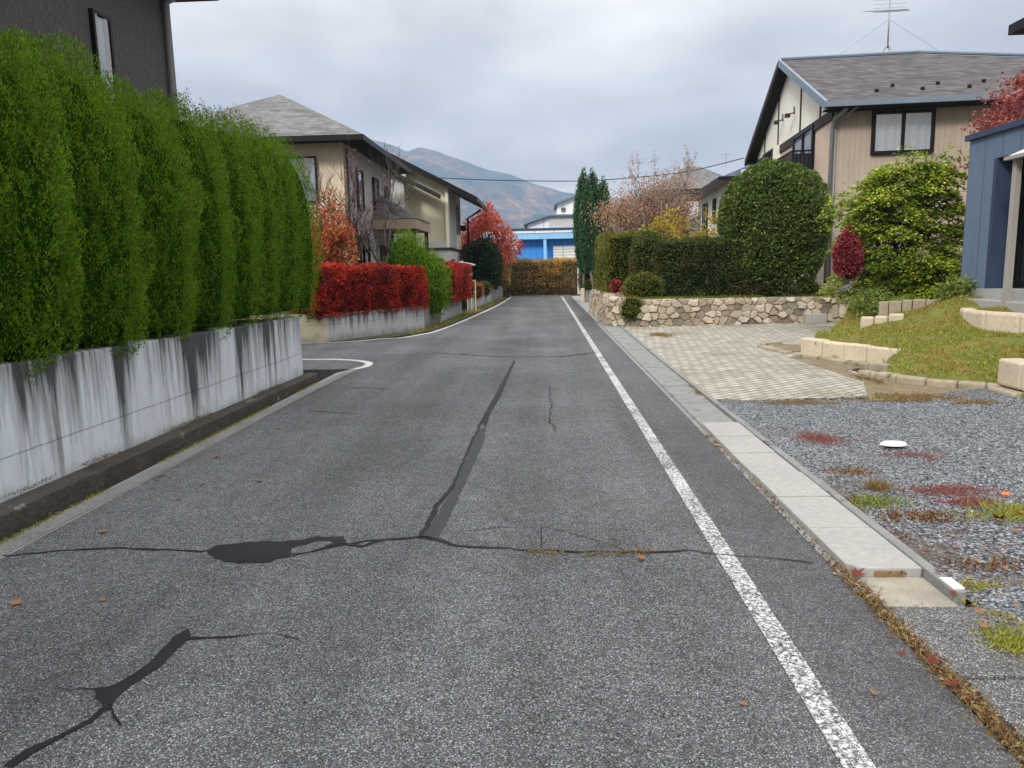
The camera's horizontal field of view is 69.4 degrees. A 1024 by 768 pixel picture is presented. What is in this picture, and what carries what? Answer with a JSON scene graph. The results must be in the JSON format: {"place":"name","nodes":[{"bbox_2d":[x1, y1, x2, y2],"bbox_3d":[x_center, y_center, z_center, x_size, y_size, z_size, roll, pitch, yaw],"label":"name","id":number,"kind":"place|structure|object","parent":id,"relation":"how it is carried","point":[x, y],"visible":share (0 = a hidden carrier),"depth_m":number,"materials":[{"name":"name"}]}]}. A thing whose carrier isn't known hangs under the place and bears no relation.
{"place":"outdoors","nodes":[
{"label":"outdoors","id":0,"kind":"place"},
{"bbox_2d":[1,319,264,358],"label":"garden","id":1,"kind":"object","parent":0,"point":[94,343],"depth_m":8.58,"materials":[{"name":"soil"}]},
{"bbox_2d":[0,28,87,385],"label":"conifer","id":2,"kind":"object","parent":1,"relation":"on","point":[32,275],"visible":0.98,"depth_m":5.07,"materials":[{"name":"green plant"}]},
{"bbox_2d":[1,21,157,362],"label":"conifer","id":3,"kind":"object","parent":1,"relation":"on","point":[111,247],"visible":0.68,"depth_m":5.88,"materials":[{"name":"green plant"}]},
{"bbox_2d":[0,0,218,119],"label":"dark house","id":4,"kind":"structure","parent":1,"relation":"on","point":[131,40],"depth_m":8.46,"materials":[{"name":"grey paint"}]},
{"bbox_2d":[88,8,117,100],"bbox_3d":[-4.520,-3.619,8.196,0.050,0.913,0.345,-1,9,3],"label":"window","id":5,"kind":"structure","parent":4,"relation":"in","point":[100,24],"depth_m":8.18,"materials":[{"name":"white glass"}]},
{"bbox_2d":[69,60,208,346],"bbox_3d":[-3.606,-1.598,7.002,1.382,2.774,1.513,-1,9,3],"label":"conifer","id":6,"kind":"object","parent":1,"relation":"on","point":[169,293],"visible":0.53,"depth_m":6.85,"materials":[{"name":"green plant"}]},
{"bbox_2d":[116,84,242,341],"bbox_3d":[-3.565,-1.740,7.889,1.393,2.777,1.458,-1,9,3],"label":"conifer","id":7,"kind":"object","parent":1,"relation":"on","point":[213,249],"visible":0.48,"depth_m":7.78,"materials":[{"name":"green plant"}]},
{"bbox_2d":[169,98,268,333],"bbox_3d":[-3.556,-1.899,8.775,1.367,2.814,1.329,-1,9,3],"label":"conifer","id":8,"kind":"object","parent":1,"relation":"on","point":[245,276],"visible":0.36,"depth_m":8.62,"materials":[{"name":"green plant"}]},
{"bbox_2d":[196,102,286,326],"bbox_3d":[-3.558,-2.074,9.432,1.344,2.934,1.270,-1,9,3],"label":"conifer","id":9,"kind":"object","parent":1,"relation":"on","point":[270,265],"visible":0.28,"depth_m":9.35,"materials":[{"name":"green plant"}]},
{"bbox_2d":[217,108,309,321],"bbox_3d":[-3.512,-2.194,10.166,1.348,2.974,1.306,-1,9,3],"label":"conifer","id":10,"kind":"object","parent":1,"relation":"on","point":[285,296],"visible":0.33,"depth_m":10.09,"materials":[{"name":"green plant"}]},
{"bbox_2d":[238,127,324,322],"bbox_3d":[-3.476,-2.300,10.934,1.333,2.892,1.456,-1,9,3],"label":"conifer","id":11,"kind":"object","parent":1,"relation":"on","point":[308,255],"visible":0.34,"depth_m":10.86,"materials":[{"name":"green plant"}]},
{"bbox_2d":[181,94,430,264],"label":"sand house","id":12,"kind":"structure","parent":0,"point":[300,126],"depth_m":23.17,"materials":[{"name":"beige"}]},
{"bbox_2d":[284,156,318,202],"bbox_3d":[-6.735,-6.147,22.320,1.750,1.350,0.090,-1,9,3],"label":"window","id":13,"kind":"structure","parent":12,"relation":"in","point":[313,175],"depth_m":22.26,"materials":[{"name":"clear glass"}]},
{"bbox_2d":[269,299,466,314],"bbox_3d":[-15.382,-2.523,27.703,26.900,0.850,21.800,-1,9,3],"label":"garden","id":14,"kind":"object","parent":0,"point":[464,304],"depth_m":29.19,"materials":[{"name":"plant"}]},
{"bbox_2d":[310,183,362,271],"bbox_3d":[-4.737,-3.323,18.433,1.829,3.301,1.473,-8,11,-38],"label":"red shrub","id":15,"kind":"object","parent":14,"relation":"on","point":[331,243],"visible":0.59,"depth_m":18.22,"materials":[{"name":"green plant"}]},
{"bbox_2d":[287,131,423,265],"bbox_3d":[-4.123,-4.138,19.326,4.155,4.631,3.161,-10,12,-43],"label":"bare tree","id":16,"kind":"object","parent":14,"relation":"on","point":[355,222],"visible":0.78,"depth_m":19.51,"materials":[{"name":"brown plant"}]},
{"bbox_2d":[290,260,429,319],"bbox_3d":[-3.631,-2.339,18.041,1.312,1.365,4.105,4,10,32],"label":"red hedge","id":17,"kind":"object","parent":14,"relation":"on","point":[368,287],"visible":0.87,"depth_m":17.56,"materials":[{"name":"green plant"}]},
{"bbox_2d":[382,227,434,270],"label":"rounded conifer","id":18,"kind":"object","parent":14,"relation":"on","point":[405,250],"visible":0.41,"depth_m":20.20,"materials":[{"name":"green plant"}]},
{"bbox_2d":[419,246,453,320],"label":"rounded conifer","id":19,"kind":"object","parent":14,"relation":"on","point":[437,281],"visible":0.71,"depth_m":20.48,"materials":[{"name":"green plant"}]},
{"bbox_2d":[388,152,486,261],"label":"cream house","id":20,"kind":"structure","parent":14,"relation":"on","point":[434,200],"depth_m":31.76,"materials":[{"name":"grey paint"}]},
{"bbox_2d":[439,260,473,303],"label":"red hedge","id":21,"kind":"object","parent":14,"relation":"on","point":[462,284],"visible":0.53,"depth_m":23.14,"materials":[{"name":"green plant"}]},
{"bbox_2d":[460,237,504,289],"bbox_3d":[-1.422,-5.681,35.670,2.164,2.783,2.425,-1,9,3],"label":"evergreen bush","id":22,"kind":"object","parent":14,"relation":"on","point":[483,258],"visible":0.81,"depth_m":34.93,"materials":[{"name":"green plant"}]},
{"bbox_2d":[426,297,507,329],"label":"verge","id":23,"kind":"structure","parent":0,"point":[496,302],"depth_m":25.50,"materials":[{"name":"soil"}]},
{"bbox_2d":[461,200,526,271],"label":"red tree","id":24,"kind":"object","parent":23,"relation":"on","point":[481,227],"visible":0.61,"depth_m":36.85,"materials":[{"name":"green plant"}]},
{"bbox_2d":[372,140,645,235],"bbox_3d":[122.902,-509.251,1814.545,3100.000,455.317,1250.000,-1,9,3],"label":"mountain","id":25,"kind":"structure","parent":0,"point":[517,204],"depth_m":2276.33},
{"bbox_2d":[0,296,1022,767],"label":"road","id":26,"kind":"structure","parent":0,"point":[422,652],"depth_m":3.49,"materials":[{"name":"grey asphalt"}]},
{"bbox_2d":[4,705,109,766],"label":"road crack","id":27,"kind":"object","parent":26,"relation":"on","point":[19,757],"visible":1,"depth_m":2.49,"materials":[{"name":"black asphalt"}]},
{"bbox_2d":[94,628,190,709],"bbox_3d":[-1.488,1.131,2.983,0.163,0.001,0.610,0,9,9],"label":"road patch","id":28,"kind":"object","parent":26,"relation":"on","point":[106,695],"visible":1,"depth_m":2.92,"materials":[{"name":"black asphalt"}]},
{"bbox_2d":[0,369,356,558],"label":"kerb","id":29,"kind":"structure","parent":26,"relation":"on","point":[76,517],"depth_m":5.68,"materials":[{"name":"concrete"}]},
{"bbox_2d":[0,382,316,544],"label":"moss","id":30,"kind":"object","parent":29,"relation":"on","point":[6,538],"visible":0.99,"depth_m":6.21,"materials":[{"name":"green plant"}]},
{"bbox_2d":[206,536,345,562],"bbox_3d":[-1.340,0.940,4.190,0.783,0.001,0.348,-3,9,-10],"label":"road patch","id":31,"kind":"object","parent":26,"relation":"on","point":[264,551],"visible":1,"depth_m":4.21,"materials":[{"name":"black asphalt"}]},
{"bbox_2d":[241,314,327,342],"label":"garden wall","id":32,"kind":"structure","parent":26,"relation":"on","point":[314,330],"depth_m":16.58,"materials":[{"name":"beige concrete"}]},
{"bbox_2d":[326,306,424,341],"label":"garden wall","id":33,"kind":"structure","parent":26,"relation":"on","point":[366,325],"depth_m":17.86,"materials":[{"name":"concrete"}]},
{"bbox_2d":[423,428,485,537],"bbox_3d":[-0.372,0.665,5.817,0.125,0.001,3.032,-1,9,4],"label":"road patch","id":34,"kind":"object","parent":26,"relation":"on","point":[435,528],"visible":1,"depth_m":5.25,"materials":[{"name":"black asphalt"}]},
{"bbox_2d":[418,361,513,536],"bbox_3d":[-0.236,0.250,8.456,0.082,0.001,8.339,-1,9,4],"label":"road crack","id":35,"kind":"object","parent":26,"relation":"on","point":[433,513],"visible":1,"depth_m":5.42,"materials":[{"name":"black asphalt"}]},
{"bbox_2d":[561,296,875,767],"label":"road marking","id":36,"kind":"object","parent":26,"relation":"on","point":[845,744],"visible":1,"depth_m":3.23,"materials":[{"name":"white paint"}]},
{"bbox_2d":[597,323,861,597],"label":"kerb","id":37,"kind":"structure","parent":26,"relation":"on","point":[745,474],"depth_m":5.62,"materials":[{"name":"concrete"}]},
{"bbox_2d":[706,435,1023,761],"bbox_3d":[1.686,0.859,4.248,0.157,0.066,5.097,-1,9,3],"label":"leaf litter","id":38,"kind":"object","parent":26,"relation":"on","point":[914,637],"visible":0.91,"depth_m":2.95,"materials":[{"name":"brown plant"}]},
{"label":"drain","id":39,"kind":"structure","parent":26,"relation":"on","visible":0},
{"bbox_2d":[680,403,722,414],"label":"gutter slab","id":40,"kind":"structure","parent":39,"relation":"on","point":[689,408],"depth_m":7.99,"materials":[{"name":"concrete"}]},
{"bbox_2d":[778,497,868,534],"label":"gutter slab","id":41,"kind":"structure","parent":39,"relation":"on","point":[806,513],"depth_m":4.50,"materials":[{"name":"concrete"}]},
{"bbox_2d":[853,577,958,615],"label":"gutter slab","id":42,"kind":"structure","parent":39,"relation":"on","point":[909,592],"depth_m":3.50,"materials":[{"name":"concrete"}]},
{"bbox_2d":[832,566,1023,767],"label":"dry grass","id":43,"kind":"structure","parent":39,"relation":"on","point":[958,678],"depth_m":2.79,"materials":[{"name":"brown plant"}]},
{"bbox_2d":[883,607,1023,695],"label":"gutter slab","id":44,"kind":"structure","parent":39,"relation":"on","point":[945,628],"depth_m":3.01,"materials":[{"name":"concrete"}]},
{"bbox_2d":[964,617,1023,663],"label":"moss strip","id":45,"kind":"object","parent":44,"relation":"on","point":[1017,643],"visible":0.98,"depth_m":2.99,"materials":[{"name":"green plant"}]},
{"bbox_2d":[964,680,1023,761],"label":"gutter slab","id":46,"kind":"structure","parent":39,"relation":"on","point":[1007,696],"depth_m":2.62,"materials":[{"name":"concrete"}]},
{"bbox_2d":[169,0,1023,198],"label":"sky","id":47,"kind":"structure","parent":0,"point":[538,92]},
{"bbox_2d":[690,413,733,426],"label":"gutter slab","id":48,"kind":"structure","parent":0,"point":[699,418],"depth_m":7.48,"materials":[{"name":"concrete"}]},
{"bbox_2d":[702,422,754,439],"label":"gutter slab","id":49,"kind":"structure","parent":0,"point":[716,429],"depth_m":6.81,"materials":[{"name":"concrete"}]},
{"bbox_2d":[624,291,843,296],"bbox_3d":[16.977,-3.009,25.917,28.280,1.000,14.500,-1,9,3],"label":"garden","id":50,"kind":"object","parent":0,"point":[773,295],"visible":0.06,"depth_m":19.68,"materials":[{"name":"soil"}]},
{"bbox_2d":[572,167,588,287],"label":"cypress","id":51,"kind":"object","parent":50,"relation":"on","point":[580,185],"visible":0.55,"depth_m":32.58,"materials":[{"name":"green plant"}]},
{"bbox_2d":[578,177,597,288],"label":"cypress","id":52,"kind":"object","parent":50,"relation":"on","point":[586,238],"visible":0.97,"depth_m":32.22,"materials":[{"name":"green plant"}]},
{"bbox_2d":[595,176,613,234],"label":"cypress","id":53,"kind":"object","parent":50,"relation":"on","point":[601,188],"visible":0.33,"depth_m":32.61,"materials":[{"name":"green plant"}]},
{"bbox_2d":[592,229,648,295],"bbox_3d":[3.380,-3.764,22.847,1.709,1.968,4.401,-1,9,3],"label":"corner hedge","id":54,"kind":"object","parent":50,"relation":"on","point":[612,250],"visible":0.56,"depth_m":21.02,"materials":[{"name":"green plant"}]},
{"bbox_2d":[620,271,665,297],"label":"round shrub","id":55,"kind":"object","parent":50,"relation":"on","point":[642,284],"visible":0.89,"depth_m":19.23,"materials":[{"name":"green plant"}]},
{"bbox_2d":[579,170,709,256],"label":"tree","id":56,"kind":"object","parent":50,"relation":"on","point":[623,220],"visible":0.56,"depth_m":27.76,"materials":[{"name":"brown plant"}]},
{"bbox_2d":[627,230,671,278],"bbox_3d":[3.887,-3.308,20.493,1.399,1.918,1.356,-1,9,3],"label":"dark bush","id":57,"kind":"object","parent":50,"relation":"on","point":[640,259],"visible":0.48,"depth_m":20.11,"materials":[{"name":"green plant"}]},
{"bbox_2d":[622,145,697,232],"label":"tall bare tree","id":58,"kind":"object","parent":50,"relation":"on","point":[671,180],"visible":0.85,"depth_m":26.60,"materials":[{"name":"brown plant"}]},
{"bbox_2d":[638,204,695,240],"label":"yellow shrub","id":59,"kind":"object","parent":50,"relation":"on","point":[663,225],"visible":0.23,"depth_m":23.27,"materials":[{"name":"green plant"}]},
{"bbox_2d":[650,234,771,296],"bbox_3d":[5.363,-3.212,20.167,3.272,1.726,1.492,0,9,6],"label":"dark hedge","id":60,"kind":"object","parent":50,"relation":"on","point":[701,266],"visible":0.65,"depth_m":19.80,"materials":[{"name":"green plant"}]},
{"bbox_2d":[716,157,834,294],"bbox_3d":[7.040,-4.208,20.025,2.978,3.772,2.937,-1,9,3],"label":"round tree","id":61,"kind":"object","parent":50,"relation":"on","point":[769,215],"visible":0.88,"depth_m":19.06,"materials":[{"name":"green plant"}]},
{"bbox_2d":[741,50,1023,292],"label":"beige house","id":62,"kind":"structure","parent":50,"relation":"on","point":[838,121],"depth_m":21.71,"materials":[{"name":"beige paint"}]},
{"bbox_2d":[792,124,815,168],"bbox_3d":[9.554,-7.370,24.334,0.100,1.811,2.454,0,9,7],"label":"window","id":63,"kind":"structure","parent":62,"relation":"in","point":[807,142],"depth_m":23.83,"materials":[{"name":"glass"}]},
{"bbox_2d":[870,108,936,154],"bbox_3d":[11.099,-7.158,21.010,1.682,1.188,0.100,0,9,7],"label":"window","id":64,"kind":"structure","parent":62,"relation":"in","point":[890,129],"depth_m":21.01,"materials":[{"name":"white glass"}]},
{"bbox_2d":[716,436,774,456],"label":"gutter slab","id":65,"kind":"structure","parent":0,"point":[730,445],"depth_m":6.23,"materials":[{"name":"concrete"}]},
{"bbox_2d":[624,322,867,399],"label":"paving","id":66,"kind":"structure","parent":0,"point":[725,361],"depth_m":11.60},
{"bbox_2d":[732,453,798,476],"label":"gutter slab","id":67,"kind":"structure","parent":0,"point":[749,463],"depth_m":5.67,"materials":[{"name":"concrete"}]},
{"bbox_2d":[752,472,829,501],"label":"gutter slab","id":68,"kind":"structure","parent":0,"point":[787,484],"depth_m":5.07,"materials":[{"name":"concrete"}]},
{"bbox_2d":[809,528,921,576],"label":"gutter slab","id":69,"kind":"structure","parent":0,"point":[870,551],"depth_m":3.89,"materials":[{"name":"concrete"}]},
{"bbox_2d":[716,389,1023,634],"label":"gravel lot","id":70,"kind":"structure","parent":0,"point":[1001,543],"depth_m":5.75,"materials":[{"name":"grey gravel"}]},
{"bbox_2d":[772,427,859,450],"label":"red moss","id":71,"kind":"object","parent":70,"relation":"on","point":[810,438],"visible":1,"depth_m":6.49,"materials":[{"name":"red plant"}]},
{"bbox_2d":[848,491,926,511],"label":"grass tuft","id":72,"kind":"object","parent":70,"relation":"on","point":[882,500],"visible":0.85,"depth_m":4.75,"materials":[{"name":"green plant"}]},
{"bbox_2d":[843,392,998,403],"bbox_3d":[4.585,0.167,8.241,1.872,0.097,0.578,-1,9,3],"label":"moss strip","id":73,"kind":"object","parent":70,"relation":"on","point":[922,397],"visible":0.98,"depth_m":8.22,"materials":[{"name":"brown plant"}]},
{"bbox_2d":[884,508,974,525],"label":"weeds","id":74,"kind":"object","parent":70,"relation":"on","point":[925,516],"visible":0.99,"depth_m":4.46,"materials":[{"name":"brown plant"}]},
{"bbox_2d":[864,482,1018,498],"bbox_3d":[2.866,0.721,4.940,0.981,0.031,0.440,-1,9,3],"label":"red moss","id":75,"kind":"object","parent":70,"relation":"on","point":[948,490],"visible":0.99,"depth_m":4.95,"materials":[{"name":"red plant"}]},
{"bbox_2d":[914,493,1013,508],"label":"red moss","id":76,"kind":"object","parent":70,"relation":"on","point":[973,501],"visible":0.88,"depth_m":4.73,"materials":[{"name":"red plant"}]},
{"bbox_2d":[928,549,1023,576],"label":"weeds","id":77,"kind":"object","parent":70,"relation":"on","point":[994,565],"visible":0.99,"depth_m":3.75,"materials":[{"name":"brown plant"}]},
{"bbox_2d":[936,569,1023,635],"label":"moss strip","id":78,"kind":"object","parent":70,"relation":"on","point":[986,584],"visible":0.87,"depth_m":3.46,"materials":[{"name":"green plant"}]},
{"bbox_2d":[943,496,1023,527],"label":"grass tuft","id":79,"kind":"object","parent":70,"relation":"on","point":[1018,514],"visible":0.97,"depth_m":4.45,"materials":[{"name":"green plant"}]},
{"bbox_2d":[855,369,976,606],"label":"ground soil","id":80,"kind":"structure","parent":0,"point":[968,603],"depth_m":3.46,"materials":[{"name":"brown soil"}]},
{"bbox_2d":[588,289,833,326],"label":"stone wall","id":81,"kind":"structure","parent":80,"relation":"on","point":[604,308],"depth_m":18.88,"materials":[{"name":"beige stone"}]},
{"bbox_2d":[619,294,644,322],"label":"hanging shrub","id":82,"kind":"object","parent":81,"relation":"hanging from","point":[630,308],"visible":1,"depth_m":18.66,"materials":[{"name":"green plant"}]},
{"bbox_2d":[636,294,835,298],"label":"moss","id":83,"kind":"object","parent":81,"relation":"on","point":[702,296],"visible":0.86,"depth_m":19.08,"materials":[{"name":"green plant"}]},
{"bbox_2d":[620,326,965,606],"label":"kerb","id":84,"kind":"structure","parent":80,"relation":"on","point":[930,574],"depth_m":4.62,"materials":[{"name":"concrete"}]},
{"bbox_2d":[796,353,890,371],"bbox_3d":[5.042,-0.330,11.354,0.196,0.147,1.832,-4,9,-20],"label":"stone edging","id":85,"kind":"object","parent":80,"relation":"on","point":[877,366],"visible":0.51,"depth_m":11.03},
{"bbox_2d":[801,337,900,362],"bbox_3d":[5.284,-0.428,11.202,0.311,0.377,2.297,-5,10,-25],"label":"stone edging","id":86,"kind":"object","parent":80,"relation":"on","point":[844,350],"visible":0.43,"depth_m":11.26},
{"bbox_2d":[789,355,967,401],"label":"dirt","id":87,"kind":"structure","parent":80,"relation":"on","point":[871,388],"depth_m":9.07,"materials":[{"name":"brown soil"}]},
{"bbox_2d":[857,370,1005,389],"bbox_3d":[5.213,-0.011,9.202,0.390,0.172,1.946,-8,11,-37],"label":"stone edging","id":88,"kind":"object","parent":80,"relation":"on","point":[909,379],"visible":0.48,"depth_m":9.10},
{"bbox_2d":[987,386,1023,398],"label":"stone edging","id":89,"kind":"object","parent":80,"relation":"on","point":[1010,392],"visible":0.49,"depth_m":8.29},
{"bbox_2d":[997,358,1023,390],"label":"stone edging","id":90,"kind":"object","parent":89,"relation":"on","point":[1010,372],"visible":1,"depth_m":8.34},
{"bbox_2d":[813,294,1023,387],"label":"lawn","id":91,"kind":"structure","parent":0,"point":[1008,339],"depth_m":10.15,"materials":[{"name":"plant"}]},
{"bbox_2d":[832,225,864,283],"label":"crimson shrub","id":92,"kind":"object","parent":91,"relation":"on","point":[848,256],"visible":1,"depth_m":15.26,"materials":[{"name":"red plant"}]},
{"bbox_2d":[835,287,904,316],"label":"green shrub","id":93,"kind":"object","parent":91,"relation":"on","point":[866,297],"visible":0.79,"depth_m":15.21,"materials":[{"name":"green plant"}]},
{"bbox_2d":[815,142,969,304],"bbox_3d":[8.477,-3.297,15.865,3.834,3.485,3.110,-1,9,3],"label":"layered bush","id":94,"kind":"object","parent":91,"relation":"on","point":[895,270],"visible":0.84,"depth_m":15.36,"materials":[{"name":"green plant"}]},
{"bbox_2d":[878,299,940,315],"bbox_3d":[7.714,-1.192,12.776,2.474,0.801,0.499,2,9,19],"label":"stone edging","id":95,"kind":"object","parent":91,"relation":"on","point":[885,307],"visible":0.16,"depth_m":13.05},
{"bbox_2d":[932,273,976,300],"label":"leafy plant","id":96,"kind":"object","parent":91,"relation":"on","point":[951,286],"visible":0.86,"depth_m":12.22,"materials":[{"name":"green plant"}]},
{"bbox_2d":[953,69,1023,203],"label":"red maple","id":97,"kind":"object","parent":91,"relation":"on","point":[1001,118],"visible":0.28,"depth_m":14.21,"materials":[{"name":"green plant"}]},
{"bbox_2d":[959,308,1023,332],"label":"stone edging","id":98,"kind":"object","parent":91,"relation":"on","point":[1007,322],"visible":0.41,"depth_m":10.37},
{"bbox_2d":[961,18,1023,312],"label":"blue building","id":99,"kind":"structure","parent":91,"relation":"on","point":[987,211],"depth_m":11.74,"materials":[{"name":"metal"}]},
{"bbox_2d":[1012,158,1023,286],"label":"window","id":100,"kind":"structure","parent":99,"relation":"in","point":[1018,276],"depth_m":11.60,"materials":[{"name":"glass"}]},
{"bbox_2d":[1001,149,1023,307],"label":"porch canopy","id":101,"kind":"object","parent":91,"relation":"on","point":[1017,157],"visible":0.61,"depth_m":10.75,"materials":[{"name":"metal"}]},
{"bbox_2d":[957,697,1023,764],"bbox_3d":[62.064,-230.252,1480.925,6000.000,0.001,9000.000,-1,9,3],"label":"ground","id":102,"kind":"structure","parent":0,"point":[973,712],"depth_m":3.00,"materials":[{"name":"soil"}]},
{"bbox_2d":[477,196,574,262],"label":"blue factory","id":103,"kind":"structure","parent":102,"relation":"on","point":[549,236],"depth_m":60.93,"materials":[{"name":"metal"}]},
{"bbox_2d":[502,256,580,297],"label":"orange hedge","id":104,"kind":"object","parent":102,"relation":"on","point":[549,270],"visible":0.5,"depth_m":41.41,"materials":[{"name":"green plant"}]},
{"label":"garden","id":105,"kind":"structure","parent":0,"visible":0},
{"bbox_2d":[642,154,730,236],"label":"grey roofed house","id":106,"kind":"structure","parent":105,"relation":"on","point":[708,176],"depth_m":59.26,"materials":[{"name":"grey"}]},
{"bbox_2d":[682,165,756,237],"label":"blue roofed house","id":107,"kind":"structure","parent":105,"relation":"on","point":[713,192],"depth_m":40.28,"materials":[{"name":"paint"}]},
{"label":"ditch","id":108,"kind":"structure","parent":0,"visible":0},
{"bbox_2d":[0,317,318,541],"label":"retaining wall","id":109,"kind":"structure","parent":108,"relation":"on","point":[63,419],"depth_m":6.16,"materials":[{"name":"white concrete"}]},
{"bbox_2d":[0,383,285,498],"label":"moss","id":110,"kind":"object","parent":109,"relation":"on","point":[105,458],"visible":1,"depth_m":6.04,"materials":[{"name":"green plant"}]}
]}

